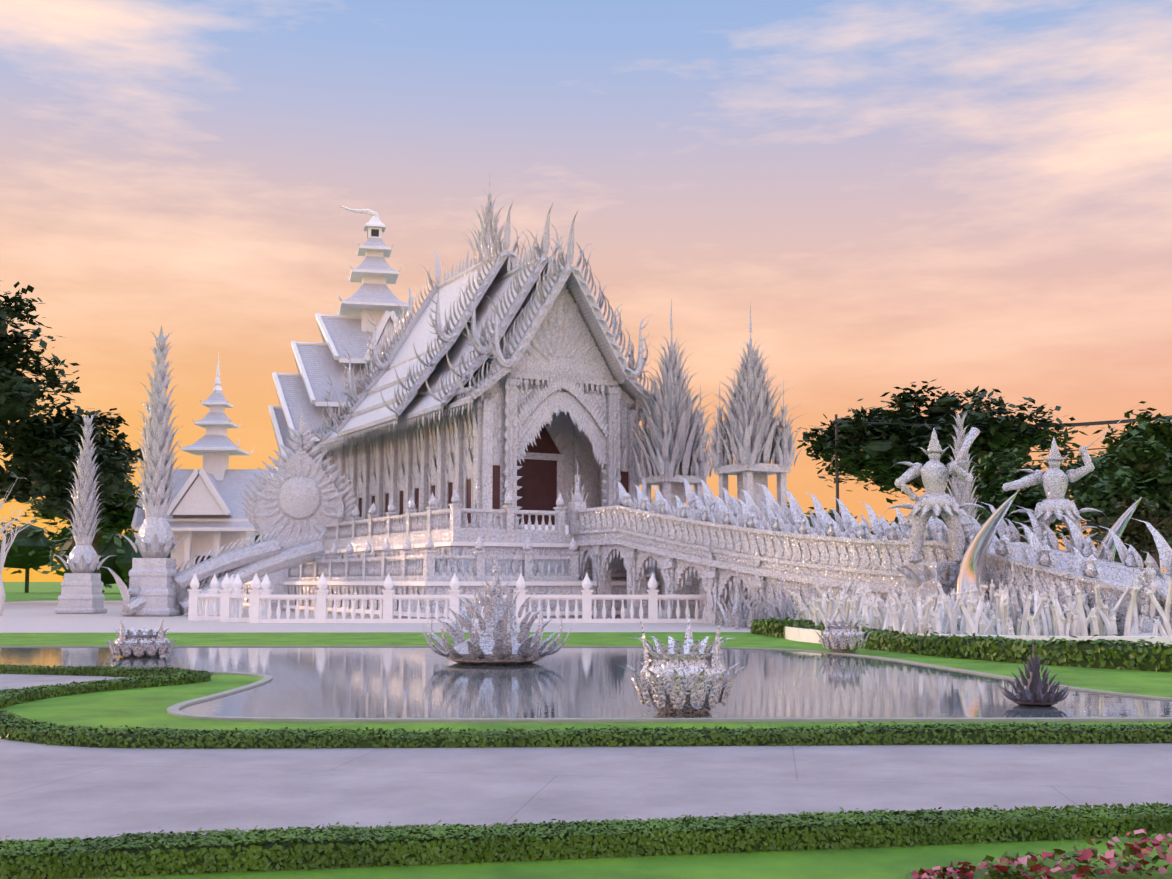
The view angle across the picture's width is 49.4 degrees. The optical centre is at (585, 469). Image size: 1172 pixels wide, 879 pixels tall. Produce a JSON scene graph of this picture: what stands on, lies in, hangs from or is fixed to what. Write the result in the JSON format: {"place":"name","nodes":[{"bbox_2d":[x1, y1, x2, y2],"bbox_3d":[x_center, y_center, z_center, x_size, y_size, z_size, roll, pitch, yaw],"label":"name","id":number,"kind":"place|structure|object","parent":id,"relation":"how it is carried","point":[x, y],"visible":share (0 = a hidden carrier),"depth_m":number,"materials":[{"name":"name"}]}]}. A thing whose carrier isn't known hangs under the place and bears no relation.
{"place":"outdoors","nodes":[
{"label":"outdoors","id":0,"kind":"place"},
{"bbox_2d":[3,582,122,601],"bbox_3d":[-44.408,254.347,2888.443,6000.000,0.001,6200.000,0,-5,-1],"label":"lawn","id":1,"kind":"structure","parent":0,"point":[38,591],"depth_m":190.49,"materials":[{"name":"green plant"}]},
{"bbox_2d":[0,280,80,452],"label":"tree","id":2,"kind":"object","parent":1,"relation":"on","point":[12,355],"depth_m":91.70,"materials":[{"name":"green plant"}]},
{"bbox_2d":[25,474,138,572],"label":"tree leaves","id":3,"kind":"object","parent":1,"relation":"on","point":[122,515],"depth_m":118.01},
{"bbox_2d":[796,379,1088,503],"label":"tree","id":4,"kind":"object","parent":1,"relation":"on","point":[912,439],"depth_m":118.01,"materials":[{"name":"green plant"}]},
{"bbox_2d":[834,414,1171,514],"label":"power poles and wires","id":5,"kind":"object","parent":1,"relation":"on","point":[837,422],"visible":0.52,"depth_m":116.11,"materials":[{"name":"grey"}]},
{"bbox_2d":[1135,513,1171,538],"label":"tree leaves","id":6,"kind":"object","parent":1,"relation":"on","point":[1163,524],"depth_m":99.61,"materials":[{"name":"green plant"}]},
{"bbox_2d":[131,353,277,571],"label":"white pavilion","id":7,"kind":"structure","parent":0,"point":[198,499],"depth_m":97.32,"materials":[{"name":"white paint"}]},
{"bbox_2d":[135,393,270,531],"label":"pavilion roof tiles","id":8,"kind":"object","parent":7,"relation":"on","point":[231,487],"visible":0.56,"depth_m":98.31,"materials":[{"name":"white tile"}]},
{"bbox_2d":[195,556,210,563],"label":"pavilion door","id":9,"kind":"structure","parent":7,"relation":"in","point":[202,559],"depth_m":97.27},
{"bbox_2d":[0,601,750,632],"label":"plaza paving","id":10,"kind":"structure","parent":0,"point":[30,617],"depth_m":47.24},
{"bbox_2d":[0,472,33,615],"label":"sculpture","id":11,"kind":"object","parent":10,"relation":"on","point":[3,554],"visible":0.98,"depth_m":61.60,"materials":[{"name":"grey"}]},
{"bbox_2d":[0,390,144,572],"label":"tree","id":12,"kind":"object","parent":10,"relation":"on","point":[27,459],"depth_m":91.93,"materials":[{"name":"green plant"}]},
{"bbox_2d":[3,325,357,616],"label":"ornate pillars and screen","id":13,"kind":"structure","parent":10,"relation":"on","point":[300,501],"depth_m":64.56,"materials":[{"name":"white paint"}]},
{"bbox_2d":[269,205,412,458],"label":"roof trim","id":14,"kind":"structure","parent":10,"relation":"on","point":[380,313],"depth_m":87.60,"materials":[{"name":"white paint"}]},
{"bbox_2d":[274,237,406,470],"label":"hall roof tiles","id":15,"kind":"object","parent":14,"relation":"on","point":[349,336],"visible":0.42,"depth_m":86.72,"materials":[{"name":"white tile"}]},
{"bbox_2d":[367,229,378,238],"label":"window","id":16,"kind":"structure","parent":14,"relation":"attached to","point":[374,232],"depth_m":89.06,"materials":[{"name":"grey"}]},
{"bbox_2d":[187,572,752,622],"bbox_3d":[-5.672,5.125,51.340,26.594,2.010,8.197,-2,-5,20],"label":"balustrade","id":17,"kind":"object","parent":10,"relation":"on","point":[225,604],"visible":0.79,"depth_m":50.05,"materials":[{"name":"white paint"}]},
{"bbox_2d":[241,171,1171,635],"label":"temple ornaments","id":18,"kind":"object","parent":10,"relation":"on","point":[671,453],"visible":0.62,"depth_m":59.46},
{"bbox_2d":[882,419,1164,615],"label":"guardian statues","id":19,"kind":"object","parent":18,"relation":"on","point":[935,500],"visible":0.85,"depth_m":37.62,"materials":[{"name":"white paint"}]},
{"bbox_2d":[955,491,1141,602],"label":"gate tusks","id":20,"kind":"object","parent":18,"relation":"attached to","point":[971,567],"visible":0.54,"depth_m":35.86,"materials":[{"name":"white mirror"}]},
{"bbox_2d":[937,447,1071,541],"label":"tree leaves","id":21,"kind":"object","parent":10,"relation":"on","point":[1027,498],"depth_m":82.67,"materials":[{"name":"green plant"}]},
{"bbox_2d":[1033,401,1171,568],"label":"tree leaves","id":22,"kind":"object","parent":10,"relation":"on","point":[1156,429],"depth_m":75.81,"materials":[{"name":"green plant"}]},
{"bbox_2d":[1065,429,1171,569],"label":"tree","id":23,"kind":"object","parent":10,"relation":"on","point":[1138,483],"depth_m":67.32,"materials":[{"name":"green plant"}]},
{"bbox_2d":[1088,497,1171,566],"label":"tree","id":24,"kind":"object","parent":10,"relation":"on","point":[1129,536],"depth_m":60.62,"materials":[{"name":"green plant"}]},
{"bbox_2d":[0,674,1171,842],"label":"path","id":25,"kind":"structure","parent":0,"point":[53,791],"depth_m":10.37,"materials":[{"name":"concrete"}]},
{"bbox_2d":[0,647,1171,717],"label":"pond water","id":26,"kind":"structure","parent":0,"point":[414,682],"depth_m":19.75,"materials":[{"name":"liquid"}]},
{"bbox_2d":[105,554,872,714],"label":"pond sculptures","id":27,"kind":"object","parent":26,"relation":"on","point":[689,677],"visible":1,"depth_m":24.61,"materials":[{"name":"white stone"}]},
{"bbox_2d":[1000,640,1069,706],"bbox_3d":[5.917,2.668,16.763,0.937,0.878,0.989,3,-6,-29],"label":"lawn sculpture","id":28,"kind":"object","parent":26,"relation":"on","point":[1035,693],"visible":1,"depth_m":16.61,"materials":[{"name":"grey stone"}]},
{"bbox_2d":[0,632,1171,878],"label":"lawn","id":29,"kind":"structure","parent":0,"point":[890,862],"depth_m":7.71,"materials":[{"name":"green plant"}]},
{"bbox_2d":[0,646,1171,722],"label":"pond edging","id":30,"kind":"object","parent":29,"relation":"on","point":[173,710],"depth_m":14.91,"materials":[{"name":"grey concrete"}]},
{"bbox_2d":[0,801,1171,878],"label":"hedge","id":31,"kind":"object","parent":29,"relation":"on","point":[1043,815],"depth_m":7.57,"materials":[{"name":"green plant"}]},
{"bbox_2d":[748,616,1171,671],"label":"hedge","id":32,"kind":"object","parent":29,"relation":"on","point":[876,634],"depth_m":25.74,"materials":[{"name":"green plant"}]},
{"bbox_2d":[785,626,1171,645],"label":"low wall","id":33,"kind":"structure","parent":29,"relation":"on","point":[802,634],"depth_m":30.09,"materials":[{"name":"white paint"}]},
{"bbox_2d":[789,577,1171,635],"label":"sculpted hands","id":34,"kind":"object","parent":29,"relation":"on","point":[944,612],"visible":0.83,"depth_m":32.38,"materials":[{"name":"concrete"}]},
{"bbox_2d":[905,829,1171,878],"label":"flower bed","id":35,"kind":"object","parent":29,"relation":"on","point":[994,873],"depth_m":6.95,"materials":[{"name":"plant"}]},
{"bbox_2d":[1,677,1170,733],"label":"lawn","id":36,"kind":"structure","parent":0,"point":[144,707],"depth_m":14.95,"materials":[{"name":"green plant"}]},
{"bbox_2d":[0,662,1171,748],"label":"hedge","id":37,"kind":"object","parent":36,"relation":"on","point":[973,736],"visible":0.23,"depth_m":12.73,"materials":[{"name":"green plant"}]},
{"bbox_2d":[0,502,1171,592],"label":"tree line","id":38,"kind":"object","parent":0,"point":[115,564],"depth_m":181.07,"materials":[{"name":"green plant"}]},
{"bbox_2d":[0,0,1171,581],"label":"sky","id":39,"kind":"structure","parent":0,"point":[963,195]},
{"bbox_2d":[242,284,1171,635],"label":"temple walls","id":40,"kind":"structure","parent":0,"point":[592,474],"depth_m":59.56,"materials":[{"name":"white paint"}]},
{"bbox_2d":[243,524,691,616],"bbox_3d":[0.428,4.749,60.753,20.240,4.400,66.120,3,-6,-29],"label":"temple base","id":41,"kind":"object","parent":40,"relation":"attached to","point":[479,583],"depth_m":56.88,"materials":[{"name":"white paint"}]},
{"bbox_2d":[317,259,651,444],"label":"temple roof tiles","id":42,"kind":"object","parent":40,"relation":"on","point":[448,293],"visible":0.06,"depth_m":70.51,"materials":[{"name":"white tile"}]},
{"bbox_2d":[359,424,627,526],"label":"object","id":43,"kind":"structure","parent":40,"relation":"in","point":[537,483],"depth_m":66.76,"materials":[{"name":"brown wood"}]}
]}

